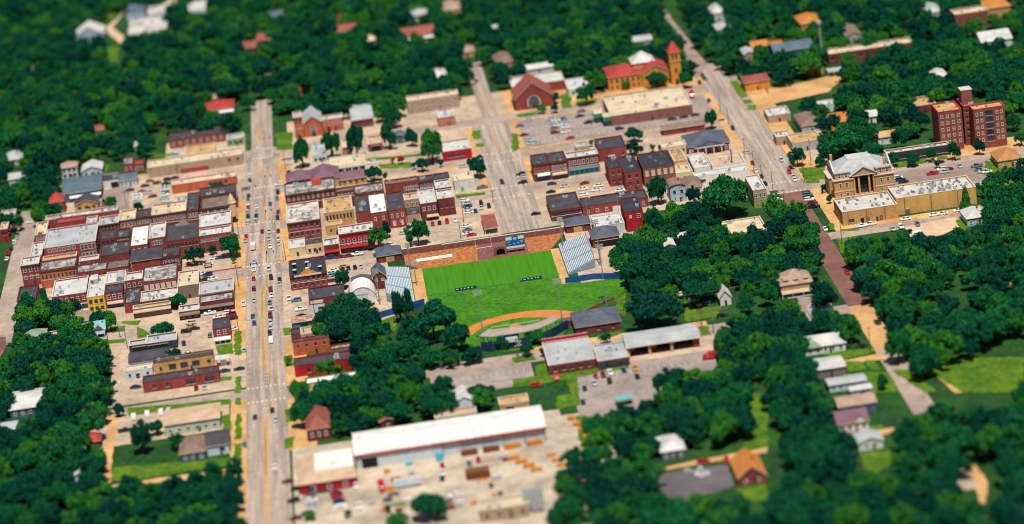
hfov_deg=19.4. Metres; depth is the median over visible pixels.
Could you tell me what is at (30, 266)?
brick building
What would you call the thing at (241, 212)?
pavement
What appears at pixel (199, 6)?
shed
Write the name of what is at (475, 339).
infield grass
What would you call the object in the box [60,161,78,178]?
house
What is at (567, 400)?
lawn
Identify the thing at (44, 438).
tree
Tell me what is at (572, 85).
shop
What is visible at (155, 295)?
shop
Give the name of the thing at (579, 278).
padded wall
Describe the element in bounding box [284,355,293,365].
lawn
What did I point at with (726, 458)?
suv
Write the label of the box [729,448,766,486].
house
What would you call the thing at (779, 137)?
shop
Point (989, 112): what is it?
window
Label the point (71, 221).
shop
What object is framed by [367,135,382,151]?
garage
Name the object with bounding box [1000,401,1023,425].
tree
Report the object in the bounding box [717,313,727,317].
sedan
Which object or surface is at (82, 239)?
brick building
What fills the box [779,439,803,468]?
tree
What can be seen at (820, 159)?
tree
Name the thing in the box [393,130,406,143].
house
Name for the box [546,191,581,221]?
brick building
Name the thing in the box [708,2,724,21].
house
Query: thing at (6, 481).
tree
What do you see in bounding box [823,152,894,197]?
courthouse
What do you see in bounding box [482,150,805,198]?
white crosswalk bars
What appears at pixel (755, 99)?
sidewalk
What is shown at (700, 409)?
tree
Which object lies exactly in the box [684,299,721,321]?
lawn
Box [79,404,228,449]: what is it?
pavement
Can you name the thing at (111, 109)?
tree
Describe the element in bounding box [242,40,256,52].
barn
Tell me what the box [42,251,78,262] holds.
shop
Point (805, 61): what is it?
tree
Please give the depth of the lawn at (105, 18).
1951.84 m
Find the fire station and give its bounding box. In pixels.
[541,332,595,374]
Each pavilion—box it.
[351,274,372,281]
[375,245,401,262]
[563,215,590,233]
[588,225,619,247]
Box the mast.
[817,21,824,65]
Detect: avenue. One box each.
[703,63,726,79]
[704,76,805,190]
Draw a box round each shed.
[1,209,17,217]
[73,468,79,481]
[128,338,146,351]
[128,347,168,366]
[146,331,178,349]
[188,0,205,12]
[291,314,314,327]
[434,405,476,419]
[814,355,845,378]
[815,99,835,111]
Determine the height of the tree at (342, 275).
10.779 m
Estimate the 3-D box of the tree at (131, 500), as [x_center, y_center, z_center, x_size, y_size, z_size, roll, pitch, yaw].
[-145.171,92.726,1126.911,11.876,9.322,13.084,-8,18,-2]
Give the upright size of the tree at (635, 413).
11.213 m
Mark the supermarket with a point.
(647, 105)
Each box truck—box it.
[250,242,255,250]
[377,478,384,492]
[689,90,693,97]
[702,350,717,359]
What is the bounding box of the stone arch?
[493,244,507,255]
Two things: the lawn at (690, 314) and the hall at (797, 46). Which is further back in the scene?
the hall at (797, 46)
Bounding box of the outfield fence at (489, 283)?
[426,273,557,295]
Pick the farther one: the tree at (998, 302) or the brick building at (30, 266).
the brick building at (30, 266)
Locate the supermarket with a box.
[592,85,692,126]
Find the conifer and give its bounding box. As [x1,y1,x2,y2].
[959,186,972,209]
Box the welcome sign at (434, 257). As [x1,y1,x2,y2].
[416,254,451,261]
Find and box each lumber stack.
[383,496,392,501]
[385,485,393,490]
[395,507,402,511]
[403,497,411,501]
[446,503,454,509]
[456,499,464,503]
[461,448,477,455]
[465,465,490,480]
[470,499,476,504]
[478,478,488,482]
[482,445,499,452]
[491,475,501,480]
[504,441,520,448]
[508,454,518,460]
[515,458,526,464]
[523,462,534,467]
[526,438,542,446]
[530,466,542,471]
[547,451,556,456]
[551,457,559,461]
[556,462,565,467]
[567,414,574,420]
[573,420,579,426]
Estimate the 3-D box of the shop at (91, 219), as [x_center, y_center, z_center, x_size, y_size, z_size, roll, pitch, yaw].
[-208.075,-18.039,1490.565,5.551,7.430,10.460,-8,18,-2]
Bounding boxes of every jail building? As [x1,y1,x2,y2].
[833,191,897,225]
[888,175,976,214]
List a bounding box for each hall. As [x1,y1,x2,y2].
[130,246,162,271]
[349,104,373,127]
[509,70,565,90]
[749,39,767,48]
[769,38,812,54]
[794,12,820,30]
[950,5,988,26]
[981,0,1011,18]
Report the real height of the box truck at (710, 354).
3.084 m
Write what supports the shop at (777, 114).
on the ground at (892, 408)
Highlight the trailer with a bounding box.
[393,475,421,488]
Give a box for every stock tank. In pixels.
[405,461,412,465]
[435,453,443,460]
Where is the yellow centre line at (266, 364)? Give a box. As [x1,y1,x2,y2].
[257,126,271,523]
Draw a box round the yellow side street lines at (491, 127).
[482,95,498,150]
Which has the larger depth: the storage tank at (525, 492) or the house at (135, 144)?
the house at (135, 144)
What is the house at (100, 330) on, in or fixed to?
on the ground at (892, 408)
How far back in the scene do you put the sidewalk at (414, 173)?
1518.36 m
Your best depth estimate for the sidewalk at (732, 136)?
1531.83 m
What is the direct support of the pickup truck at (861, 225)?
on the pavement at (827, 208)
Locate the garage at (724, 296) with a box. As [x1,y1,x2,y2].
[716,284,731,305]
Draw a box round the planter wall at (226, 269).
[212,267,240,271]
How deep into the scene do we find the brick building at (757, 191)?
1395.75 m
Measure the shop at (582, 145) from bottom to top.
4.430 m
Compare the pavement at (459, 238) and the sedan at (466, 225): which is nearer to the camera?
the pavement at (459, 238)
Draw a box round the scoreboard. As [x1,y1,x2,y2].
[505,235,524,252]
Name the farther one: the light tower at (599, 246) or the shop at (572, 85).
the shop at (572, 85)
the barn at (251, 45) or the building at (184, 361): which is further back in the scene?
the barn at (251, 45)
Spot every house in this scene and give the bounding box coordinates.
[0,420,18,431]
[5,150,24,165]
[8,171,24,184]
[9,387,43,418]
[24,328,47,338]
[48,191,66,212]
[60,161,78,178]
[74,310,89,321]
[81,159,103,175]
[82,319,106,337]
[87,432,101,449]
[92,123,104,135]
[118,172,137,186]
[133,141,138,152]
[179,434,206,462]
[205,99,234,116]
[205,428,229,456]
[212,93,225,100]
[255,33,271,44]
[268,10,282,19]
[298,87,302,95]
[305,405,330,441]
[335,22,355,32]
[367,34,375,44]
[378,410,396,428]
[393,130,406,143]
[400,24,433,41]
[410,8,427,21]
[435,68,446,78]
[442,0,461,15]
[453,385,477,411]
[462,45,474,57]
[492,51,513,66]
[525,61,553,73]
[621,323,699,357]
[630,34,652,43]
[655,434,685,461]
[663,237,675,246]
[666,177,686,201]
[677,232,690,238]
[682,175,702,197]
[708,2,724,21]
[712,21,730,32]
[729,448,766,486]
[740,46,752,60]
[776,268,812,298]
[793,111,821,131]
[804,331,846,355]
[825,111,846,130]
[831,407,869,432]
[832,392,876,413]
[839,23,861,42]
[865,108,877,122]
[875,128,897,144]
[922,2,941,15]
[928,68,946,76]
[959,205,982,225]
[973,28,1012,45]
[989,147,1021,167]
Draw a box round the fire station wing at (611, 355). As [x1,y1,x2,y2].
[592,341,629,369]
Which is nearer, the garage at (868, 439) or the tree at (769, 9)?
the garage at (868, 439)
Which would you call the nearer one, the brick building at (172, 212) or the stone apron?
the stone apron
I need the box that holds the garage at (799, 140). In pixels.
[786,130,819,150]
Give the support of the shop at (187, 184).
on the pavement at (156, 188)
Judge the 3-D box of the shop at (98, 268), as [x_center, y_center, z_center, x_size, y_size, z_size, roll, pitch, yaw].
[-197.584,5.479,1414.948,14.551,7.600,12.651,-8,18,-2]
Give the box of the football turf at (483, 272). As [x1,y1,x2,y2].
[422,250,558,294]
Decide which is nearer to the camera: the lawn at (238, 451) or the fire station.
the lawn at (238, 451)
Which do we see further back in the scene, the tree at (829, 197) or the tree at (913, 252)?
the tree at (829, 197)
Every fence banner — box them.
[455,285,476,290]
[520,276,541,280]
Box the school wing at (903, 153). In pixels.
[884,141,949,161]
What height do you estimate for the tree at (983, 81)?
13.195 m
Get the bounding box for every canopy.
[215,354,230,365]
[480,213,497,234]
[615,394,632,403]
[826,67,840,74]
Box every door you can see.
[111,181,118,187]
[132,345,146,351]
[148,343,168,349]
[153,310,159,315]
[357,293,368,299]
[361,457,377,468]
[371,145,380,151]
[385,256,394,261]
[505,405,514,409]
[573,226,582,232]
[595,238,617,246]
[612,205,620,211]
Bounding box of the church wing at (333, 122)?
[322,113,343,131]
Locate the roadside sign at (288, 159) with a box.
[281,156,291,165]
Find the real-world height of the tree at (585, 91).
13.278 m
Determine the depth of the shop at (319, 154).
1564.32 m
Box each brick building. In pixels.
[0,222,10,242]
[17,284,39,302]
[20,255,41,285]
[30,241,44,259]
[39,256,78,287]
[43,222,100,258]
[98,214,120,230]
[105,270,125,288]
[106,258,131,272]
[122,156,133,172]
[125,270,142,290]
[129,224,149,251]
[133,158,145,172]
[142,262,178,290]
[142,365,219,392]
[148,221,166,247]
[151,200,187,223]
[161,245,181,270]
[166,218,201,259]
[169,126,225,148]
[199,183,237,207]
[199,208,233,232]
[199,225,231,252]
[201,193,236,222]
[212,316,231,345]
[284,176,336,208]
[286,200,321,238]
[289,255,327,290]
[323,195,354,225]
[354,181,383,195]
[384,176,418,199]
[406,89,459,114]
[417,187,438,220]
[434,178,450,204]
[435,188,455,216]
[546,191,581,221]
[579,189,648,215]
[594,135,626,161]
[604,156,623,186]
[618,155,642,190]
[619,196,642,231]
[636,150,675,186]
[744,174,767,207]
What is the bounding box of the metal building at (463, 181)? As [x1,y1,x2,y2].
[452,171,475,191]
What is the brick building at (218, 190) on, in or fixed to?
on the ground at (892, 408)
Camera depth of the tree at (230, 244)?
1419.37 m
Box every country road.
[849,303,887,349]
[875,349,975,489]
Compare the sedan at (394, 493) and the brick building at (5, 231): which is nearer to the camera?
the sedan at (394, 493)
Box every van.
[131,413,135,419]
[145,410,149,416]
[158,408,163,415]
[268,335,272,343]
[333,503,346,510]
[553,372,558,380]
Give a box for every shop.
[34,221,49,241]
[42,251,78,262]
[45,205,118,228]
[52,275,88,309]
[55,214,86,227]
[74,193,99,210]
[76,261,106,276]
[79,254,99,264]
[86,215,98,223]
[86,274,106,313]
[99,228,116,245]
[99,240,130,261]
[104,283,124,308]
[116,227,130,241]
[119,208,136,228]
[124,286,141,313]
[136,208,152,224]
[140,286,178,307]
[147,147,243,177]
[163,402,220,435]
[171,170,236,193]
[177,269,200,298]
[178,303,200,319]
[185,142,215,154]
[186,192,200,220]
[199,277,234,297]
[199,291,234,313]
[226,132,243,146]
[288,237,305,256]
[290,327,300,338]
[292,334,330,355]
[293,350,350,376]
[305,236,323,254]
[305,370,356,390]
[311,143,326,162]
[323,237,339,255]
[335,186,354,205]
[338,221,375,253]
[354,194,370,222]
[367,192,388,230]
[385,191,406,228]
[403,192,420,215]
[417,174,435,194]
[433,172,449,186]
[436,107,455,126]
[442,138,472,161]
[529,153,551,181]
[546,151,568,179]
[565,77,594,96]
[565,148,599,175]
[574,141,589,150]
[660,139,687,154]
[669,150,686,163]
[687,152,710,171]
[692,164,749,184]
[707,149,744,169]
[721,216,766,233]
[763,105,790,122]
[767,39,783,48]
[773,130,790,145]
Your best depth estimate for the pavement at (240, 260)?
1424.42 m
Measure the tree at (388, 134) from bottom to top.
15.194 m
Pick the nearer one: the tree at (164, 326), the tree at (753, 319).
the tree at (753, 319)
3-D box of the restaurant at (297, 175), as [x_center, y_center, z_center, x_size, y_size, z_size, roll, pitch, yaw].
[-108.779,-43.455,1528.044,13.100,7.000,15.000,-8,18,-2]
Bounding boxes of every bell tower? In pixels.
[292,111,304,138]
[666,41,681,84]
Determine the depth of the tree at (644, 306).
1246.39 m
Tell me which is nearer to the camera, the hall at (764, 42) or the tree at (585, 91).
the tree at (585, 91)
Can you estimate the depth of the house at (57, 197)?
1530.71 m
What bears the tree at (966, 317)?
on the ground at (892, 408)
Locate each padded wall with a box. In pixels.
[379,299,424,317]
[565,273,619,282]
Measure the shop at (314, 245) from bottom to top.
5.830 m
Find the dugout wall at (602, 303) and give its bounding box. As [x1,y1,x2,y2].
[578,295,613,310]
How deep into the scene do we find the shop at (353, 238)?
1406.75 m
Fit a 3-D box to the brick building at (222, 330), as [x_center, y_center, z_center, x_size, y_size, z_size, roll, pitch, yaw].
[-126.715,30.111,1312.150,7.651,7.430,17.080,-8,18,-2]
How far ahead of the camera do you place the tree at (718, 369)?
1177.40 m
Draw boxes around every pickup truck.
[118,427,130,432]
[204,310,215,315]
[295,306,306,310]
[351,251,362,255]
[353,481,358,488]
[356,501,361,509]
[439,468,445,475]
[448,491,462,497]
[476,184,487,188]
[606,377,611,383]
[607,369,613,374]
[632,364,637,370]
[808,204,819,208]
[854,223,867,227]
[864,221,876,224]
[926,170,938,175]
[971,163,982,167]
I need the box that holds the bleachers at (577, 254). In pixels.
[558,229,594,274]
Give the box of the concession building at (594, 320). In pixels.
[570,306,621,333]
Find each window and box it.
[168,363,176,370]
[180,362,188,368]
[186,379,195,384]
[192,360,199,366]
[204,376,214,381]
[310,125,316,133]
[528,95,540,106]
[985,110,992,115]
[986,116,993,122]
[986,123,993,128]
[987,129,994,135]
[987,135,994,141]
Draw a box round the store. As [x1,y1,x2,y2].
[296,448,356,494]
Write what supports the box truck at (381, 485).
on the pavement at (516, 479)
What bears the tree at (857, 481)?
on the ground at (892, 408)
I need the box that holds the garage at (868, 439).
[852,428,884,451]
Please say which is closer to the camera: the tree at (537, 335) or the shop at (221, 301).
the tree at (537, 335)
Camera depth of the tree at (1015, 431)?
1075.03 m
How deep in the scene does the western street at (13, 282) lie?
1437.92 m
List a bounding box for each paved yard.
[0,337,5,356]
[99,186,129,208]
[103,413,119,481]
[107,12,123,42]
[111,465,248,486]
[657,464,733,499]
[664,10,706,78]
[665,447,767,469]
[767,74,841,104]
[797,297,811,310]
[844,354,886,362]
[851,427,893,434]
[894,157,992,184]
[905,217,958,236]
[937,377,961,392]
[966,456,987,502]
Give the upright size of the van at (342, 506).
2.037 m
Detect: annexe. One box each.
[37,287,45,298]
[174,195,186,200]
[300,326,312,336]
[325,219,342,235]
[330,340,367,354]
[341,139,351,154]
[405,206,420,223]
[675,162,692,178]
[907,96,935,112]
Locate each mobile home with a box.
[825,373,866,392]
[847,383,872,394]
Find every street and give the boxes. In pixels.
[0,210,37,344]
[42,121,722,221]
[48,249,373,299]
[86,389,245,419]
[99,173,607,255]
[243,85,708,158]
[245,148,292,523]
[251,100,272,150]
[287,304,851,398]
[468,62,496,117]
[472,121,544,233]
[778,148,1023,193]
[780,191,870,306]
[828,213,960,238]
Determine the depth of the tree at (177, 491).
1124.21 m
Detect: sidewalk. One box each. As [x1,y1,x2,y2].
[340,165,468,184]
[465,127,479,155]
[478,172,488,189]
[510,121,525,148]
[511,92,707,121]
[520,120,719,149]
[522,157,537,183]
[535,181,608,192]
[703,92,743,152]
[745,161,762,180]
[747,91,803,178]
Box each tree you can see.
[0,132,14,147]
[0,379,11,391]
[0,390,15,409]
[0,448,16,474]
[0,476,16,486]
[21,160,61,178]
[23,299,50,327]
[27,102,61,121]
[31,341,54,360]
[31,497,57,523]
[32,469,67,486]
[33,436,76,467]
[37,434,59,463]
[39,287,48,300]
[41,346,65,366]
[42,97,64,106]
[48,358,74,379]
[51,102,74,120]
[53,380,81,401]
[54,398,81,417]
[56,300,75,315]
[57,377,85,397]
[66,481,76,494]
[68,348,103,369]
[70,76,101,90]
[76,372,96,384]
[89,310,105,320]
[92,480,111,488]
[93,511,121,523]
[98,101,126,122]
[102,310,116,331]
[104,196,116,205]
[112,403,124,416]
[115,495,135,519]
[121,34,153,54]
[129,418,151,453]
[133,202,143,209]
[149,419,162,434]
[150,321,173,333]
[155,33,177,49]
[159,475,188,494]
[165,348,181,355]
[167,432,184,447]
[168,293,187,305]
[170,484,192,506]
[176,66,198,84]
[177,509,206,523]
[182,245,205,264]
[185,502,215,514]
[207,245,216,252]
[211,182,222,185]
[212,73,239,95]
[215,78,244,98]
[218,233,240,257]
[224,14,243,28]
[238,94,255,111]
[248,0,272,10]
[251,56,277,75]
[251,81,267,98]
[264,88,279,103]
[285,356,290,365]
[288,39,320,54]
[292,134,308,168]
[296,9,321,25]
[299,321,308,326]
[302,101,334,114]
[303,511,315,518]
[313,77,339,96]
[314,359,344,374]
[320,127,339,156]
[322,305,331,309]
[334,266,349,284]
[343,73,362,91]
[344,510,351,517]
[345,123,363,153]
[358,298,374,307]
[361,68,383,85]
[364,166,382,181]
[367,226,389,247]
[371,90,397,108]
[373,391,401,408]
[378,378,405,392]
[379,123,396,149]
[382,220,390,237]
[382,342,408,362]
[384,505,390,511]
[385,512,410,523]
[391,290,404,322]
[396,318,425,341]
[397,156,403,163]
[401,287,413,318]
[403,219,429,245]
[404,127,417,146]
[410,492,448,520]
[412,298,456,341]
[415,158,428,171]
[418,348,439,368]
[420,128,442,163]
[439,322,469,349]
[439,348,461,366]
[461,345,482,362]
[464,59,473,68]
[466,154,486,177]
[474,48,490,65]
[480,31,505,45]
[487,7,510,23]
[494,336,508,350]
[519,342,533,354]
[520,0,546,8]
[524,329,544,344]
[526,38,558,55]
[535,103,546,113]
[550,103,557,112]
[552,92,560,101]
[552,499,585,523]
[556,0,585,13]
[562,484,585,505]
[575,82,594,105]
[582,33,615,47]
[582,413,602,422]
[582,489,616,514]
[582,508,605,523]
[587,445,612,463]
[592,457,622,474]
[596,477,619,496]
[600,333,610,342]
[609,408,643,420]
[610,55,631,64]
[610,414,642,437]
[620,242,648,255]
[621,80,630,89]
[623,261,649,283]
[623,289,683,328]
[623,460,667,485]
[624,127,642,140]
[626,142,643,152]
[631,440,654,462]
[637,42,657,55]
[637,411,665,437]
[640,496,700,523]
[644,71,668,87]
[647,175,666,204]
[654,497,694,509]
[659,257,690,282]
[664,373,688,402]
[668,395,697,420]
[673,244,699,260]
[678,396,704,415]
[678,418,705,446]
[680,279,708,307]
[682,367,712,381]
[684,59,698,73]
[685,185,701,200]
[686,377,715,397]
[690,262,717,279]
[699,173,748,217]
[699,389,720,406]
[700,504,739,523]
[702,399,733,415]
[704,108,716,128]
[706,367,729,378]
[708,409,738,446]
[709,372,738,391]
[717,380,752,404]
[720,317,743,336]
[739,312,763,330]
[751,509,777,523]
[753,1,777,19]
[759,313,797,335]
[761,486,810,516]
[766,355,792,368]
[768,333,798,348]
[770,405,801,428]
[775,500,810,523]
[778,308,796,316]
[779,254,805,271]
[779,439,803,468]
[782,210,808,228]
[786,147,805,166]
[787,439,828,469]
[788,49,822,78]
[789,411,815,432]
[798,381,825,393]
[799,250,819,265]
[802,479,826,499]
[809,280,838,307]
[809,397,834,411]
[811,421,839,442]
[811,465,844,487]
[814,18,846,36]
[814,155,824,166]
[814,439,844,465]
[817,501,840,523]
[819,125,862,157]
[821,184,826,192]
[826,194,832,203]
[833,90,867,110]
[833,503,862,523]
[837,314,861,344]
[844,236,870,253]
[846,471,875,483]
[846,471,877,500]
[850,267,873,285]
[853,247,882,265]
[855,80,885,96]
[859,483,882,505]
[860,277,887,299]
[867,491,892,511]
[871,259,898,280]
[872,60,893,70]
[872,64,898,80]
[876,106,901,127]
[877,373,888,389]
[884,294,921,319]
[884,327,910,363]
[885,78,913,96]
[888,152,899,166]
[888,501,918,523]
[890,265,926,287]
[891,65,914,79]
[891,484,922,515]
[896,279,928,301]
[900,45,925,65]
[902,244,928,262]
[902,324,924,349]
[906,152,919,166]
[908,344,940,378]
[913,255,943,283]
[913,469,943,496]
[914,12,941,39]
[915,413,935,422]
[919,420,951,444]
[920,325,937,336]
[920,442,939,457]
[925,146,936,161]
[929,50,954,67]
[929,329,965,366]
[929,479,964,496]
[929,502,967,523]
[934,234,950,242]
[936,319,967,343]
[940,226,969,249]
[941,425,976,454]
[947,141,960,159]
[953,311,984,338]
[953,498,987,523]
[963,406,996,427]
[965,317,996,350]
[966,49,993,65]
[966,71,996,95]
[966,283,994,311]
[971,311,1012,342]
[973,137,984,154]
[973,422,1003,460]
[980,186,1021,207]
[981,201,1004,224]
[984,56,1011,70]
[986,291,1014,314]
[987,293,1010,303]
[987,416,1015,437]
[987,491,1023,523]
[992,434,1017,459]
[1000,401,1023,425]
[1000,468,1023,487]
[1000,475,1023,498]
[1001,100,1018,118]
[1003,298,1023,329]
[1003,414,1023,445]
[1006,112,1021,130]
[1006,247,1023,271]
[1009,56,1023,70]
[1013,132,1023,145]
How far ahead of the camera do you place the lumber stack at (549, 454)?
1134.87 m
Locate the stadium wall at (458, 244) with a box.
[402,226,564,254]
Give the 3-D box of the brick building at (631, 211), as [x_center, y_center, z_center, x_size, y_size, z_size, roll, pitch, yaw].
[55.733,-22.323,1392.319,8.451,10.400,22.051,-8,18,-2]
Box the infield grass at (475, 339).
[470,317,564,350]
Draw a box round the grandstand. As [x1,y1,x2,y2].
[479,317,568,351]
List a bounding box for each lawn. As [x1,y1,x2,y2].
[98,9,123,22]
[103,164,109,172]
[107,46,118,61]
[108,339,124,343]
[111,326,124,332]
[112,457,230,480]
[121,320,140,324]
[127,399,230,415]
[137,327,149,337]
[147,153,173,158]
[216,344,233,354]
[220,376,231,380]
[221,414,231,433]
[233,331,241,354]
[233,443,242,459]
[234,376,241,392]
[234,413,241,439]
[235,398,241,404]
[275,132,292,149]
[283,327,289,334]
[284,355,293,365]
[284,436,293,447]
[285,408,292,421]
[367,154,421,160]
[377,162,411,168]
[381,316,395,331]
[391,503,404,505]
[455,192,484,197]
[471,130,480,138]
[511,133,519,151]
[512,355,535,362]
[512,363,597,392]
[516,112,535,116]
[555,393,579,409]
[560,93,571,107]
[576,98,596,104]
[576,415,590,449]
[598,331,620,339]
[604,365,628,371]
[614,293,626,315]
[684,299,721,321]
[698,326,710,334]
[729,81,747,97]
[736,484,767,500]
[743,99,752,103]
[743,392,769,448]
[747,105,755,109]
[799,166,824,179]
[805,179,819,182]
[823,348,873,358]
[828,223,834,229]
[837,236,856,252]
[841,228,859,230]
[843,372,899,392]
[845,361,865,371]
[855,425,882,431]
[860,450,891,472]
[865,360,879,369]
[893,370,936,392]
[894,158,926,167]
[921,357,1023,392]
[936,156,947,159]
[955,219,967,230]
[983,161,1015,190]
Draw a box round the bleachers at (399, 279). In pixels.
[384,266,415,301]
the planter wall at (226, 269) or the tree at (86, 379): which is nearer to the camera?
the tree at (86, 379)
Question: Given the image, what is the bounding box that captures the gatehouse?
[370,262,386,289]
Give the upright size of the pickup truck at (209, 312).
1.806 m
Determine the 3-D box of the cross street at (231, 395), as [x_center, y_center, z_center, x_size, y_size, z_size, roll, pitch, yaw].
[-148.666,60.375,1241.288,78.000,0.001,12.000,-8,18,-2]
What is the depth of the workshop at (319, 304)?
1329.93 m
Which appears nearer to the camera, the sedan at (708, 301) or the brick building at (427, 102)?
the sedan at (708, 301)
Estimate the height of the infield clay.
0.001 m
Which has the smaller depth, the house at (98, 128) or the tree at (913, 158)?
the tree at (913, 158)
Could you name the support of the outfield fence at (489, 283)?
on the outfield turf at (505, 299)
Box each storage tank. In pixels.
[522,488,530,510]
[529,488,537,512]
[536,487,544,511]
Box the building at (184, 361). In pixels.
[153,349,214,373]
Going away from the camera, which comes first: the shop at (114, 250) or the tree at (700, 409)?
the tree at (700, 409)
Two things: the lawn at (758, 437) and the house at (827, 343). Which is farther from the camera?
the house at (827, 343)
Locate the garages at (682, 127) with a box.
[660,119,705,135]
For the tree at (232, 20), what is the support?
on the ground at (892, 408)
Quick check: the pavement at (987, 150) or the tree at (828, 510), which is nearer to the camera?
the tree at (828, 510)
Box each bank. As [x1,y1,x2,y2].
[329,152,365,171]
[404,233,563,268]
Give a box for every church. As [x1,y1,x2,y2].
[302,105,322,137]
[510,72,552,110]
[602,51,669,91]
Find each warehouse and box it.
[133,300,171,318]
[352,405,546,468]
[591,212,625,232]
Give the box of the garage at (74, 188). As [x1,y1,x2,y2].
[61,173,103,202]
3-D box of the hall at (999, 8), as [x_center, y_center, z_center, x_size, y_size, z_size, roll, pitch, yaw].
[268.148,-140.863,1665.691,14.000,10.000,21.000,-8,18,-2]
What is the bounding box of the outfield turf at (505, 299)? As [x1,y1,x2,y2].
[424,277,629,345]
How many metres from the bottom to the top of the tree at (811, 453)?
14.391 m
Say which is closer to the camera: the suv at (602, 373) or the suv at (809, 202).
the suv at (602, 373)
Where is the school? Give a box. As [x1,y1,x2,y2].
[825,37,911,64]
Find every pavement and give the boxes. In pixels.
[39,250,231,296]
[66,159,244,212]
[69,297,230,367]
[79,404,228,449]
[108,348,245,407]
[165,132,244,157]
[230,399,246,521]
[231,277,245,348]
[232,234,245,269]
[233,198,244,227]
[277,153,288,185]
[279,192,285,220]
[280,228,293,261]
[282,257,396,339]
[285,339,307,385]
[287,97,469,144]
[287,398,316,449]
[288,126,476,170]
[292,409,591,523]
[294,198,500,259]
[319,167,487,214]
[372,230,501,252]
[430,362,533,392]
[464,95,480,118]
[491,92,506,114]
[500,89,580,113]
[510,91,717,149]
[522,128,736,183]
[530,321,706,351]
[534,183,620,226]
[561,222,632,282]
[561,413,616,481]
[577,355,722,415]
[583,76,704,100]
[618,153,769,212]
[628,349,713,365]
[629,335,732,361]
[752,89,816,171]
[803,143,1023,179]
[807,131,839,170]
[810,188,885,231]
[884,205,983,223]
[951,137,1023,152]
[972,165,1022,184]
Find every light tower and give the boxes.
[372,269,380,304]
[404,243,410,269]
[410,260,416,284]
[473,290,484,341]
[553,278,562,321]
[556,217,562,246]
[592,219,600,265]
[595,244,606,305]
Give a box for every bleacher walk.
[410,268,427,302]
[550,248,568,283]
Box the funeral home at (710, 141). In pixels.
[681,129,730,154]
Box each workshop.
[102,171,119,188]
[124,362,153,379]
[308,283,343,305]
[309,298,324,313]
[478,494,529,522]
[497,393,529,410]
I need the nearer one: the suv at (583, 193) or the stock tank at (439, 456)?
the stock tank at (439, 456)
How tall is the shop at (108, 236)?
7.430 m
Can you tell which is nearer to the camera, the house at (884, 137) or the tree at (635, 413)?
the tree at (635, 413)
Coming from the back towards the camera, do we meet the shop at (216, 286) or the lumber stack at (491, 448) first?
the shop at (216, 286)
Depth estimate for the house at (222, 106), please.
1677.74 m
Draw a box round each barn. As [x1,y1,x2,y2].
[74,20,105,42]
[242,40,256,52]
[348,277,377,302]
[807,303,833,319]
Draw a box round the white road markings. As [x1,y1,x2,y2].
[245,134,289,516]
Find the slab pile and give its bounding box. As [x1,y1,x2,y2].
[683,466,709,477]
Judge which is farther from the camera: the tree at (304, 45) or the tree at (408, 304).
the tree at (304, 45)
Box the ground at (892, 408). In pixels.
[0,0,1023,523]
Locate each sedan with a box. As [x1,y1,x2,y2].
[130,384,140,388]
[189,326,199,329]
[207,276,217,280]
[220,368,230,372]
[234,366,244,370]
[281,478,293,483]
[289,515,302,520]
[290,486,299,490]
[303,492,315,497]
[305,502,317,507]
[330,490,341,494]
[387,491,399,496]
[461,224,471,227]
[466,232,476,236]
[531,211,540,215]
[696,458,709,463]
[703,299,713,303]
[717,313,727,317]
[856,343,867,347]
[900,216,910,220]
[929,212,938,216]
[939,211,947,214]
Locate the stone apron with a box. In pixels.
[478,239,527,260]
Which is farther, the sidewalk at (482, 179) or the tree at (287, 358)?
the sidewalk at (482, 179)
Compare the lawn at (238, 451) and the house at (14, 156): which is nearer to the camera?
the lawn at (238, 451)
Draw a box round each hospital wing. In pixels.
[931,100,964,148]
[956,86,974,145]
[969,101,1006,147]
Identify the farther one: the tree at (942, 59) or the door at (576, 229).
the tree at (942, 59)
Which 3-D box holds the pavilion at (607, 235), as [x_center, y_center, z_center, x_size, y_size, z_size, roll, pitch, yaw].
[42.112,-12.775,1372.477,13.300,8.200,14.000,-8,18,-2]
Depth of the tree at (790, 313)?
1223.79 m
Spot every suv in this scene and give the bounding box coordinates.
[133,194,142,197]
[181,328,191,333]
[185,319,195,324]
[202,271,212,276]
[226,311,236,315]
[271,153,279,157]
[287,496,299,502]
[291,297,301,301]
[304,497,316,502]
[325,254,334,259]
[331,493,343,498]
[333,498,345,503]
[517,174,525,178]
[518,179,527,183]
[530,382,541,386]
[579,192,588,195]
[591,379,596,385]
[600,370,605,376]
[724,455,729,463]
[802,192,812,195]
[804,196,813,200]
[807,200,817,204]
[895,177,905,181]
[936,166,946,170]
[940,168,949,173]
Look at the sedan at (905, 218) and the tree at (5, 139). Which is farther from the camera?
the tree at (5, 139)
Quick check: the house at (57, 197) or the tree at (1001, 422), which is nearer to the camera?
the tree at (1001, 422)
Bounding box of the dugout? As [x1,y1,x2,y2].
[561,317,572,325]
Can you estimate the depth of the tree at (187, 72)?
1738.94 m
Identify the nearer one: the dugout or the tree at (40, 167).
the dugout
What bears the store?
on the pavement at (516, 479)
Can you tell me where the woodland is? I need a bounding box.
[0,0,1023,523]
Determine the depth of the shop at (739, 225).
1362.72 m
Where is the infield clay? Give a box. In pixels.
[468,310,571,334]
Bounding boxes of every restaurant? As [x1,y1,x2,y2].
[285,170,309,182]
[309,163,339,185]
[338,168,366,185]
[740,73,769,91]
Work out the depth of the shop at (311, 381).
1237.61 m
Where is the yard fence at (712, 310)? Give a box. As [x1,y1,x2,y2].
[696,307,727,313]
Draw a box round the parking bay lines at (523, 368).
[401,121,699,382]
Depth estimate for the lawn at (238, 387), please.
1253.34 m

